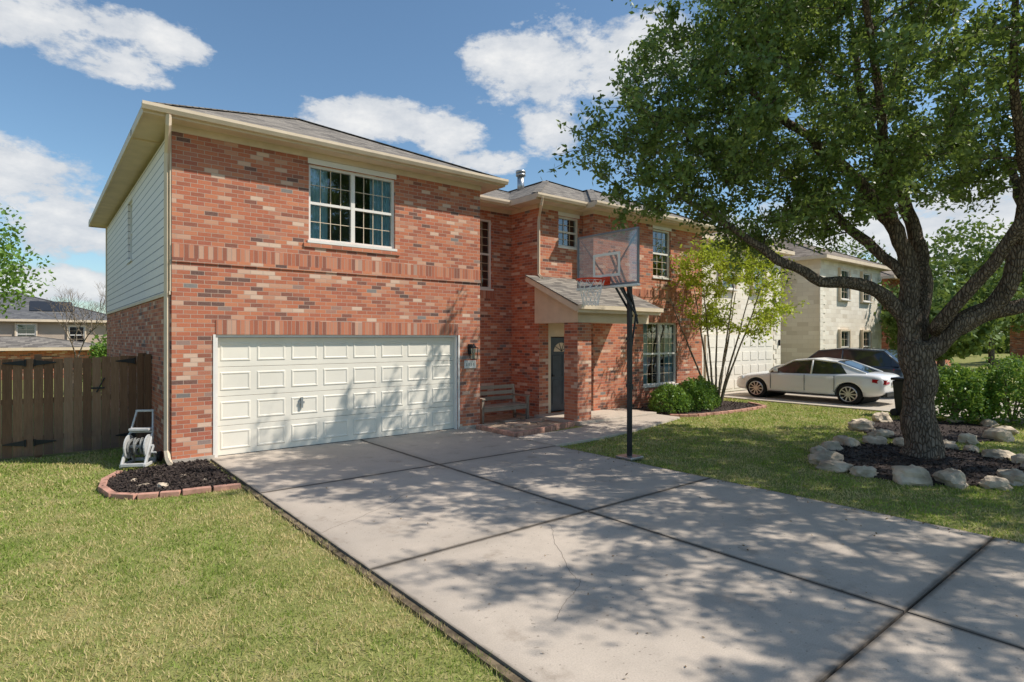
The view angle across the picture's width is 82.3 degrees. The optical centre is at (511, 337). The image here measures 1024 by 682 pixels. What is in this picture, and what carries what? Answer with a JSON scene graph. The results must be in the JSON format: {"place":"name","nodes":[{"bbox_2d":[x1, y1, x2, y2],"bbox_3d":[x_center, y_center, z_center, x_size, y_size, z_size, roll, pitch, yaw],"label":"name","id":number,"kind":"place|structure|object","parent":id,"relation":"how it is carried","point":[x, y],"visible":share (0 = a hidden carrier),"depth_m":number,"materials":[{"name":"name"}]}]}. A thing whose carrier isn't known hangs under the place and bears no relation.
{"place":"outdoors","nodes":[
{"label":"outdoors","id":0,"kind":"place"},
{"bbox_2d":[0,350,101,379],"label":"walls","id":1,"kind":"structure","parent":0,"point":[52,354],"depth_m":29.70,"materials":[{"name":"wood"}]},
{"bbox_2d":[0,336,94,347],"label":"roof shingles","id":2,"kind":"object","parent":1,"relation":"on","point":[19,341],"visible":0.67,"depth_m":30.40,"materials":[{"name":"grey"}]},
{"bbox_2d":[0,347,92,350],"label":"roof fascia","id":3,"kind":"structure","parent":2,"relation":"attached to","point":[41,348],"depth_m":29.39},
{"bbox_2d":[0,321,106,343],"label":"walls","id":4,"kind":"structure","parent":0,"point":[56,330],"depth_m":36.26,"materials":[{"name":"beige paint"}]},
{"bbox_2d":[18,325,34,335],"bbox_3d":[-29.354,-0.200,35.407,0.900,1.200,0.004,0,0,-39],"label":"window backing","id":5,"kind":"object","parent":4,"relation":"attached to","point":[26,329],"depth_m":35.41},
{"bbox_2d":[0,292,106,319],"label":"roof shingles","id":6,"kind":"object","parent":4,"relation":"on","point":[25,312],"visible":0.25,"depth_m":36.76,"materials":[{"name":"grey"}]},
{"bbox_2d":[30,301,72,310],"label":"solar panels","id":7,"kind":"object","parent":6,"relation":"on","point":[44,306],"visible":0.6,"depth_m":37.87,"materials":[{"name":"blue glass"}]},
{"bbox_2d":[0,319,106,322],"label":"roof fascia","id":8,"kind":"structure","parent":6,"relation":"attached to","point":[41,320],"depth_m":35.59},
{"bbox_2d":[70,327,83,341],"bbox_3d":[-27.453,-0.150,36.952,0.800,1.100,0.004,0,0,-39],"label":"window backing","id":9,"kind":"object","parent":4,"relation":"attached to","point":[73,331],"depth_m":36.95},
{"bbox_2d":[88,108,504,226],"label":"garage wing roof fascia","id":10,"kind":"structure","parent":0,"point":[140,114],"depth_m":10.90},
{"bbox_2d":[141,100,508,184],"bbox_3d":[-2.884,-3.565,11.223,7.160,0.110,0.100,0,0,-39],"label":"garage wing roof gutter","id":11,"kind":"object","parent":10,"relation":"attached to","point":[198,116],"visible":1,"depth_m":10.53,"materials":[{"name":"metal"}]},
{"bbox_2d":[0,347,1023,681],"bbox_3d":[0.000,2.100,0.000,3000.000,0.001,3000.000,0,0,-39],"label":"ground","id":12,"kind":"structure","parent":0,"point":[972,361],"depth_m":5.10,"materials":[{"name":"plant"}]},
{"bbox_2d":[0,203,55,318],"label":"shade tree","id":13,"kind":"object","parent":12,"relation":"on","point":[12,267],"visible":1,"depth_m":21.59,"materials":[{"name":"green plant"}]},
{"bbox_2d":[35,282,106,357],"bbox_3d":[-15.877,-0.073,22.500,3.732,4.363,2.309,0,0,-21],"label":"bare tree","id":14,"kind":"object","parent":12,"relation":"on","point":[74,316],"visible":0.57,"depth_m":22.27,"materials":[{"name":"brown plant"}]},
{"bbox_2d":[0,353,150,458],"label":"wooden fence","id":15,"kind":"object","parent":12,"relation":"on","point":[116,394],"visible":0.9,"depth_m":10.48,"materials":[{"name":"brown wood"}]},
{"bbox_2d":[82,334,106,381],"bbox_3d":[-15.103,0.986,21.997,1.814,2.227,1.850,0,0,-39],"label":"yard shrub","id":16,"kind":"object","parent":12,"relation":"on","point":[97,348],"visible":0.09,"depth_m":21.71,"materials":[{"name":"green plant"}]},
{"bbox_2d":[119,409,162,467],"bbox_3d":[-6.052,1.638,9.579,0.530,0.871,0.595,0,0,-11],"label":"hose reel cart","id":17,"kind":"object","parent":12,"relation":"on","point":[145,446],"visible":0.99,"depth_m":9.51,"materials":[{"name":"grey plastic"}]},
{"bbox_2d":[98,459,241,499],"bbox_3d":[-5.056,2.059,8.538,1.606,0.103,2.272,0,0,-39],"label":"mulch bed","id":18,"kind":"object","parent":12,"relation":"on","point":[118,484],"visible":1,"depth_m":8.35,"materials":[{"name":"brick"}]},
{"bbox_2d":[107,131,701,459],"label":"brick walls","id":19,"kind":"structure","parent":12,"relation":"on","point":[232,195],"depth_m":12.31,"materials":[{"name":"brick"}]},
{"bbox_2d":[107,139,164,311],"bbox_3d":[-9.139,-2.080,14.060,0.120,2.640,11.050,0,0,-39],"label":"side siding","id":20,"kind":"object","parent":19,"relation":"attached to","point":[139,277],"visible":0.73,"depth_m":12.37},
{"bbox_2d":[126,203,131,264],"bbox_3d":[-8.928,-2.475,13.780,0.165,1.450,0.910,0,0,-39],"label":"side window frame","id":21,"kind":"object","parent":20,"relation":"attached to","point":[128,261],"visible":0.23,"depth_m":14.07,"materials":[{"name":"white plastic"}]},
{"bbox_2d":[91,140,516,227],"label":"roof soffit","id":22,"kind":"structure","parent":19,"relation":"attached to","point":[137,159],"depth_m":13.08,"materials":[{"name":"paint"}]},
{"bbox_2d":[90,105,481,217],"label":"garage wing roof shingles","id":23,"kind":"object","parent":22,"relation":"on","point":[299,127],"visible":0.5,"depth_m":12.17,"materials":[{"name":"grey"}]},
{"bbox_2d":[155,102,499,177],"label":"garage wing roof ridge caps","id":24,"kind":"object","parent":23,"relation":"on","point":[328,128],"visible":0.26,"depth_m":13.55,"materials":[{"name":"grey"}]},
{"bbox_2d":[480,195,509,204],"bbox_3d":[-0.343,-3.555,15.247,16.140,0.110,0.100,0,0,-39],"label":"roof gutter","id":25,"kind":"object","parent":23,"relation":"attached to","point":[494,200],"visible":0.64,"depth_m":15.12,"materials":[{"name":"beige paint"}]},
{"bbox_2d":[508,182,592,201],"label":"entry wing roof shingles","id":26,"kind":"object","parent":22,"relation":"on","point":[556,190],"visible":0.1,"depth_m":17.50,"materials":[{"name":"grey"}]},
{"bbox_2d":[89,137,520,228],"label":"roof fascia","id":27,"kind":"structure","parent":26,"relation":"attached to","point":[132,139],"depth_m":12.76,"materials":[{"name":"beige paint"}]},
{"bbox_2d":[516,170,525,190],"bbox_3d":[0.299,-5.320,20.087,0.340,0.840,0.331,0,0,-39],"label":"vent pipe","id":28,"kind":"object","parent":26,"relation":"on","point":[520,175],"visible":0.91,"depth_m":19.98,"materials":[{"name":"metal"}]},
{"bbox_2d":[508,180,581,192],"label":"entry wing roof ridge caps","id":29,"kind":"object","parent":26,"relation":"on","point":[541,186],"visible":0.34,"depth_m":19.59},
{"bbox_2d":[499,193,591,209],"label":"entry wing roof fascia","id":30,"kind":"structure","parent":26,"relation":"attached to","point":[523,199],"depth_m":15.10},
{"bbox_2d":[536,192,588,206],"bbox_3d":[3.631,-3.560,17.033,7.760,0.110,0.100,0,0,-39],"label":"entry wing roof gutter","id":31,"kind":"object","parent":30,"relation":"attached to","point":[561,199],"visible":0.41,"depth_m":15.09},
{"bbox_2d":[512,199,581,209],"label":"entry wing roof soffit","id":32,"kind":"structure","parent":26,"relation":"attached to","point":[529,203],"depth_m":15.36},
{"bbox_2d":[583,191,691,219],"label":"front roof shingles","id":33,"kind":"object","parent":26,"relation":"attached to","point":[587,197],"visible":0.1,"depth_m":17.80,"materials":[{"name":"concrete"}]},
{"bbox_2d":[574,201,716,233],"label":"front roof fascia","id":34,"kind":"structure","parent":26,"relation":"attached to","point":[590,205],"depth_m":16.02,"materials":[{"name":"beige paint"}]},
{"bbox_2d":[594,200,714,228],"bbox_3d":[4.521,-3.550,17.293,5.970,0.110,0.100,0,0,-39],"label":"front roof gutter","id":35,"kind":"object","parent":34,"relation":"attached to","point":[615,206],"visible":0.46,"depth_m":16.54,"materials":[{"name":"beige paint"}]},
{"bbox_2d":[579,207,715,232],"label":"front roof soffit","id":36,"kind":"structure","parent":26,"relation":"attached to","point":[642,218],"depth_m":17.20,"materials":[{"name":"paint"}]},
{"bbox_2d":[581,189,715,225],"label":"front roof ridge caps","id":37,"kind":"object","parent":26,"relation":"attached to","point":[592,195],"visible":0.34,"depth_m":18.32,"materials":[{"name":"concrete"}]},
{"bbox_2d":[133,113,501,193],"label":"garage wing roof soffit","id":38,"kind":"structure","parent":19,"relation":"attached to","point":[151,127],"depth_m":10.33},
{"bbox_2d":[172,242,480,282],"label":"brick ledges","id":39,"kind":"object","parent":19,"relation":"attached to","point":[233,263],"visible":1,"depth_m":11.27,"materials":[{"name":"brick"}]},
{"bbox_2d":[213,334,459,457],"bbox_3d":[-3.180,1.002,11.619,5.040,2.104,0.175,0,0,-39],"label":"garage door assembly","id":40,"kind":"object","parent":19,"relation":"attached to","point":[264,379],"visible":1,"depth_m":11.36,"materials":[{"name":"paint"}]},
{"bbox_2d":[218,338,452,455],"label":"door sections","id":41,"kind":"structure","parent":40,"relation":"in","point":[254,365],"depth_m":11.35,"materials":[{"name":"paint"}]},
{"bbox_2d":[220,341,450,449],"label":"door panels","id":42,"kind":"structure","parent":40,"relation":"in","point":[229,410],"depth_m":11.37,"materials":[{"name":"paint"}]},
{"bbox_2d":[327,171,369,243],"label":"window","id":43,"kind":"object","parent":19,"relation":"attached to","point":[335,212],"visible":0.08,"depth_m":13.08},
{"bbox_2d":[307,158,396,251],"bbox_3d":[-3.149,-2.575,11.612,1.860,1.590,0.165,0,0,-39],"label":"bedroom window frame","id":44,"kind":"object","parent":19,"relation":"in","point":[352,209],"visible":0.93,"depth_m":11.61,"materials":[{"name":"plastic"}]},
{"bbox_2d":[310,168,389,245],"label":"bedroom window curtains","id":45,"kind":"object","parent":44,"relation":"hanging from","point":[381,222],"visible":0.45,"depth_m":12.00,"materials":[{"name":"fabric"}]},
{"bbox_2d":[310,169,390,244],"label":"bedroom window muntins","id":46,"kind":"object","parent":44,"relation":"attached to","point":[340,189],"visible":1,"depth_m":11.49,"materials":[{"name":"plastic"}]},
{"bbox_2d":[164,114,543,465],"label":"downspouts","id":47,"kind":"object","parent":19,"relation":"attached to","point":[167,145],"visible":0.98,"depth_m":9.57,"materials":[{"name":"beige paint"}]},
{"bbox_2d":[106,124,701,314],"bbox_3d":[-3.194,-2.100,18.749,15.312,2.800,11.272,0,0,-39],"label":"frieze and corner trim","id":48,"kind":"object","parent":19,"relation":"attached to","point":[243,141],"visible":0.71,"depth_m":11.52,"materials":[{"name":"beige paint"}]},
{"bbox_2d":[172,243,701,334],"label":"soldier courses","id":49,"kind":"object","parent":19,"relation":"attached to","point":[238,327],"visible":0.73,"depth_m":11.33,"materials":[{"name":"brick"}]},
{"bbox_2d":[480,221,487,286],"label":"window","id":50,"kind":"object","parent":19,"relation":"attached to","point":[483,241],"visible":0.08,"depth_m":16.41,"materials":[{"name":"glass"}]},
{"bbox_2d":[480,219,493,290],"bbox_3d":[-0.869,-2.200,15.514,0.840,1.900,0.165,0,0,-39],"label":"stair window frame","id":51,"kind":"object","parent":19,"relation":"in","point":[488,254],"visible":0.44,"depth_m":15.73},
{"bbox_2d":[548,323,563,412],"bbox_3d":[1.322,0.802,15.854,1.040,2.395,0.120,0,0,-39],"label":"front door casing","id":52,"kind":"object","parent":19,"relation":"attached to","point":[555,329],"visible":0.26,"depth_m":15.53,"materials":[{"name":"beige paint"}]},
{"bbox_2d":[551,337,563,410],"bbox_3d":[1.314,0.985,15.880,0.830,1.970,0.050,0,0,-39],"label":"front door leaf","id":53,"kind":"object","parent":52,"relation":"attached to","point":[555,341],"visible":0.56,"depth_m":15.78,"materials":[{"name":"grey paint"}]},
{"bbox_2d":[552,355,563,404],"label":"front door panels","id":54,"kind":"object","parent":52,"relation":"attached to","point":[555,383],"visible":0.74,"depth_m":15.73,"materials":[{"name":"grey paint"}]},
{"bbox_2d":[559,219,573,246],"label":"window","id":55,"kind":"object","parent":19,"relation":"attached to","point":[566,236],"depth_m":16.89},
{"bbox_2d":[558,211,579,249],"bbox_3d":[1.515,-2.885,15.982,0.830,0.970,0.165,0,0,-39],"label":"bath window frame","id":56,"kind":"object","parent":19,"relation":"attached to","point":[566,215],"visible":0.83,"depth_m":16.00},
{"bbox_2d":[525,277,663,323],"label":"porch trim","id":57,"kind":"structure","parent":19,"relation":"attached to","point":[551,306],"depth_m":14.53,"materials":[{"name":"paint"}]},
{"bbox_2d":[525,275,658,307],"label":"porch shingles","id":58,"kind":"object","parent":57,"relation":"on","point":[565,288],"visible":0.77,"depth_m":14.88,"materials":[{"name":"grey"}]},
{"bbox_2d":[653,231,660,275],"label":"window","id":59,"kind":"object","parent":19,"relation":"on","point":[657,248],"depth_m":18.86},
{"bbox_2d":[647,324,672,383],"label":"window","id":60,"kind":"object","parent":19,"relation":"attached to","point":[649,369],"depth_m":19.37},
{"bbox_2d":[643,322,677,387],"bbox_3d":[4.503,0.520,17.895,1.740,1.940,0.165,0,0,-39],"label":"dining window frame","id":61,"kind":"object","parent":19,"relation":"attached to","point":[657,383],"visible":0.8,"depth_m":17.93,"materials":[{"name":"plastic"}]},
{"bbox_2d":[643,324,673,382],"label":"dining window muntins","id":62,"kind":"object","parent":61,"relation":"attached to","point":[647,343],"visible":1,"depth_m":17.75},
{"bbox_2d":[652,225,671,279],"bbox_3d":[4.549,-2.575,17.933,0.940,1.590,0.165,0,0,-39],"label":"window frame","id":63,"kind":"object","parent":19,"relation":"attached to","point":[667,250],"visible":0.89,"depth_m":18.10,"materials":[{"name":"white plastic"}]},
{"bbox_2d":[661,233,665,276],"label":"window curtains","id":64,"kind":"object","parent":63,"relation":"attached to","point":[663,265],"depth_m":18.19,"materials":[{"name":"fabric"}]},
{"bbox_2d":[476,413,573,436],"bbox_3d":[0.033,2.045,14.120,2.440,0.131,3.126,0,0,-39],"label":"flagstone bed","id":65,"kind":"object","parent":12,"relation":"on","point":[508,424],"visible":0.86,"depth_m":13.60,"materials":[{"name":"stone"}]},
{"bbox_2d":[480,384,529,423],"bbox_3d":[-0.337,1.630,14.502,1.490,0.867,0.694,0,0,-39],"label":"wooden bench","id":66,"kind":"object","parent":65,"relation":"on","point":[513,405],"visible":0.66,"depth_m":14.68,"materials":[{"name":"brown wood"}]},
{"bbox_2d":[517,408,679,445],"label":"front walkway","id":67,"kind":"structure","parent":12,"relation":"on","point":[605,423],"depth_m":13.68,"materials":[{"name":"concrete"}]},
{"bbox_2d":[564,323,590,420],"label":"porch column","id":68,"kind":"structure","parent":67,"relation":"on","point":[577,371],"depth_m":14.14,"materials":[{"name":"brick"}]},
{"bbox_2d":[576,227,643,460],"bbox_3d":[1.651,0.155,9.855,1.153,3.850,1.022,0,0,7],"label":"basketball hoop","id":69,"kind":"object","parent":12,"relation":"on","point":[605,280],"visible":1,"depth_m":10.03,"materials":[{"name":"metal"}]},
{"bbox_2d":[326,421,1022,674],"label":"fallen leaves","id":70,"kind":"object","parent":12,"relation":"on","point":[762,514],"visible":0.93,"depth_m":7.33,"materials":[{"name":"brown plant"}]},
{"bbox_2d":[633,400,766,416],"bbox_3d":[5.563,2.059,17.227,4.501,0.104,2.320,0,0,-39],"label":"mulch bed","id":71,"kind":"object","parent":12,"relation":"on","point":[727,407],"visible":0.56,"depth_m":16.67,"materials":[{"name":"soil"}]},
{"bbox_2d":[648,382,694,413],"bbox_3d":[4.373,1.670,16.253,1.381,0.881,1.207,0,0,-39],"label":"boxwood shrub","id":72,"kind":"object","parent":71,"relation":"on","point":[661,393],"visible":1,"depth_m":15.95,"materials":[{"name":"green plant"}]},
{"bbox_2d":[674,377,716,410],"bbox_3d":[5.183,1.612,16.781,1.304,0.996,1.204,0,0,-39],"label":"boxwood shrub","id":73,"kind":"object","parent":71,"relation":"on","point":[700,387],"visible":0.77,"depth_m":16.49,"materials":[{"name":"green plant"}]},
{"bbox_2d":[689,375,721,407],"bbox_3d":[5.633,1.616,17.395,1.165,0.986,1.116,0,0,-39],"label":"boxwood shrub","id":74,"kind":"object","parent":71,"relation":"on","point":[713,388],"visible":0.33,"depth_m":17.19,"materials":[{"name":"green plant"}]},
{"bbox_2d":[665,233,808,406],"bbox_3d":[6.443,-0.617,17.432,4.068,5.474,4.179,0,0,-39],"label":"crape myrtle tree","id":75,"kind":"object","parent":71,"relation":"on","point":[707,258],"visible":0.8,"depth_m":17.13,"materials":[{"name":"green plant"}]},
{"bbox_2d":[702,241,778,392],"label":"walls","id":76,"kind":"structure","parent":12,"relation":"on","point":[739,310],"depth_m":22.92,"materials":[{"name":"beige stone"}]},
{"bbox_2d":[705,335,772,391],"bbox_3d":[8.977,0.980,22.965,4.900,2.160,0.060,0,0,-39],"label":"garage door","id":77,"kind":"structure","parent":76,"relation":"attached to","point":[750,362],"depth_m":22.84,"materials":[{"name":"paint"}]},
{"bbox_2d":[708,338,771,389],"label":"garage door panels","id":78,"kind":"object","parent":77,"relation":"in","point":[720,343],"visible":0.57,"depth_m":22.76,"materials":[{"name":"metal"}]},
{"bbox_2d":[702,234,794,255],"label":"roof fascia","id":79,"kind":"structure","parent":76,"relation":"on","point":[782,251],"depth_m":24.20,"materials":[{"name":"beige paint"}]},
{"bbox_2d":[538,0,1023,458],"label":"oak tree","id":80,"kind":"object","parent":12,"relation":"on","point":[905,155],"visible":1,"depth_m":9.65,"materials":[{"name":"green plant"}]},
{"bbox_2d":[774,265,880,365],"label":"quoins","id":81,"kind":"object","parent":12,"relation":"on","point":[777,338],"visible":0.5,"depth_m":26.30,"materials":[{"name":"stone"}]},
{"bbox_2d":[779,259,880,363],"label":"walls","id":82,"kind":"structure","parent":12,"relation":"on","point":[800,337],"depth_m":27.29,"materials":[{"name":"beige stone"}]},
{"bbox_2d":[786,254,891,271],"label":"roof fascia","id":83,"kind":"structure","parent":82,"relation":"on","point":[838,258],"depth_m":26.83,"materials":[{"name":"beige paint"}]},
{"bbox_2d":[772,238,883,264],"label":"roof ridge caps","id":84,"kind":"object","parent":83,"relation":"on","point":[827,253],"visible":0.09,"depth_m":30.79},
{"bbox_2d":[773,238,884,265],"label":"roof shingles","id":85,"kind":"object","parent":83,"relation":"on","point":[801,251],"visible":0.2,"depth_m":28.13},
{"bbox_2d":[794,258,888,270],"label":"roof soffit","id":86,"kind":"structure","parent":82,"relation":"on","point":[850,263],"depth_m":27.98,"materials":[{"name":"paint"}]},
{"bbox_2d":[838,267,850,301],"bbox_3d":[15.788,-2.500,27.823,1.160,1.560,0.130,0,0,-39],"label":"window trim","id":87,"kind":"structure","parent":82,"relation":"attached to","point":[840,269],"depth_m":27.49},
{"bbox_2d":[838,329,850,347],"bbox_3d":[15.788,0.450,27.823,1.160,1.660,0.130,0,0,-39],"label":"window trim","id":88,"kind":"structure","parent":82,"relation":"attached to","point":[840,338],"depth_m":27.49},
{"bbox_2d":[860,271,871,303],"bbox_3d":[17.806,-2.500,29.463,1.160,1.560,0.130,0,0,-39],"label":"window trim","id":89,"kind":"structure","parent":82,"relation":"attached to","point":[862,293],"depth_m":29.10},
{"bbox_2d":[830,237,932,274],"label":"street tree","id":90,"kind":"object","parent":12,"relation":"on","point":[861,253],"visible":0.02,"depth_m":49.15,"materials":[{"name":"plant"}]},
{"bbox_2d":[890,376,903,415],"bbox_3d":[10.588,1.585,15.615,0.660,1.030,0.760,0,0,-39],"label":"trash bin","id":91,"kind":"object","parent":12,"relation":"on","point":[897,382],"visible":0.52,"depth_m":15.59,"materials":[{"name":"black plastic"}]},
{"bbox_2d":[807,435,1023,490],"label":"landscape rocks","id":92,"kind":"object","parent":12,"relation":"on","point":[822,457],"visible":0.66,"depth_m":8.84,"materials":[{"name":"stone"}]},
{"bbox_2d":[881,279,950,367],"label":"walls","id":93,"kind":"structure","parent":12,"relation":"on","point":[884,344],"depth_m":33.89,"materials":[{"name":"red brick"}]},
{"bbox_2d":[827,442,1023,486],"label":"mulch bed","id":94,"kind":"object","parent":12,"relation":"on","point":[975,467],"visible":0.65,"depth_m":9.71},
{"bbox_2d":[861,419,993,441],"bbox_3d":[9.406,2.059,13.182,3.774,0.102,2.598,0,0,-39],"label":"mulch bed","id":95,"kind":"object","parent":12,"relation":"on","point":[951,432],"visible":0.48,"depth_m":13.14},
{"bbox_2d":[847,411,1019,444],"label":"landscape rocks","id":96,"kind":"object","parent":95,"relation":"on","point":[997,432],"visible":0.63,"depth_m":12.51,"materials":[{"name":"stone"}]},
{"bbox_2d":[879,288,1005,367],"bbox_3d":[18.859,-0.034,25.911,4.165,4.268,4.220,0,0,-4],"label":"street tree","id":97,"kind":"object","parent":12,"relation":"on","point":[970,343],"visible":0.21,"depth_m":25.00,"materials":[{"name":"plant"}]},
{"bbox_2d":[874,254,1023,365],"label":"street tree","id":98,"kind":"object","parent":12,"relation":"on","point":[984,292],"visible":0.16,"depth_m":28.96,"materials":[{"name":"plant"}]},
{"bbox_2d":[934,358,1004,423],"bbox_3d":[11.043,1.312,14.622,1.877,1.595,1.877,0,0,-39],"label":"hedge shrub","id":99,"kind":"object","parent":12,"relation":"on","point":[957,381],"visible":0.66,"depth_m":14.07,"materials":[{"name":"green plant"}]},
{"bbox_2d":[924,214,1023,370],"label":"street tree","id":100,"kind":"object","parent":12,"relation":"on","point":[982,250],"visible":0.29,"depth_m":32.65,"materials":[{"name":"plant"}]},
{"bbox_2d":[955,327,1009,355],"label":"background trees","id":101,"kind":"object","parent":12,"relation":"on","point":[1005,348],"visible":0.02,"depth_m":76.63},
{"bbox_2d":[962,352,1023,424],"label":"hedge shrub","id":102,"kind":"object","parent":12,"relation":"on","point":[1000,378],"visible":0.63,"depth_m":13.97,"materials":[{"name":"green plant"}]},
{"bbox_2d":[0,0,1023,333],"label":"sky","id":103,"kind":"structure","parent":0,"point":[484,86],"materials":[{"name":"blue"}]},
{"bbox_2d":[211,428,1023,681],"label":"driveway","id":104,"kind":"structure","parent":0,"point":[691,566],"depth_m":5.28,"materials":[{"name":"concrete"}]},
{"bbox_2d":[172,424,481,462],"bbox_3d":[-3.142,2.060,11.536,6.275,0.120,0.028,0,0,-39],"label":"foundation","id":105,"kind":"object","parent":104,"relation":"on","point":[209,457],"visible":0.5,"depth_m":9.86,"materials":[{"name":"concrete"}]},
{"bbox_2d":[643,324,671,383],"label":"dining window curtains","id":106,"kind":"object","parent":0,"point":[668,357],"visible":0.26,"depth_m":18.31,"materials":[{"name":"fabric"}]},
{"bbox_2d":[720,390,1023,423],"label":"neighbour driveway","id":107,"kind":"structure","parent":0,"point":[883,404],"depth_m":18.84,"materials":[{"name":"concrete"}]},
{"bbox_2d":[737,357,898,404],"bbox_3d":[10.080,1.385,19.626,2.069,1.437,4.872,0,0,-39],"label":"white sedan","id":108,"kind":"object","parent":107,"relation":"on","point":[848,382],"visible":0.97,"depth_m":18.64,"materials":[{"name":"paint"}]},
{"bbox_2d":[769,347,902,376],"bbox_3d":[12.124,1.234,21.709,2.115,1.742,4.752,0,0,-39],"label":"dark suv","id":109,"kind":"object","parent":107,"relation":"on","point":[884,360],"visible":0.05,"depth_m":20.31,"materials":[{"name":"paint"}]},
{"bbox_2d":[1010,326,1023,362],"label":"walls","id":110,"kind":"structure","parent":0,"point":[1016,342],"depth_m":47.83,"materials":[{"name":"red brick"}]},
{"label":"rear roof ridge caps","id":111,"kind":"object","parent":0,"visible":0},
{"bbox_2d":[482,190,523,199],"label":"roof shingles","id":112,"kind":"object","parent":111,"relation":"attached to","point":[499,194],"depth_m":17.67,"materials":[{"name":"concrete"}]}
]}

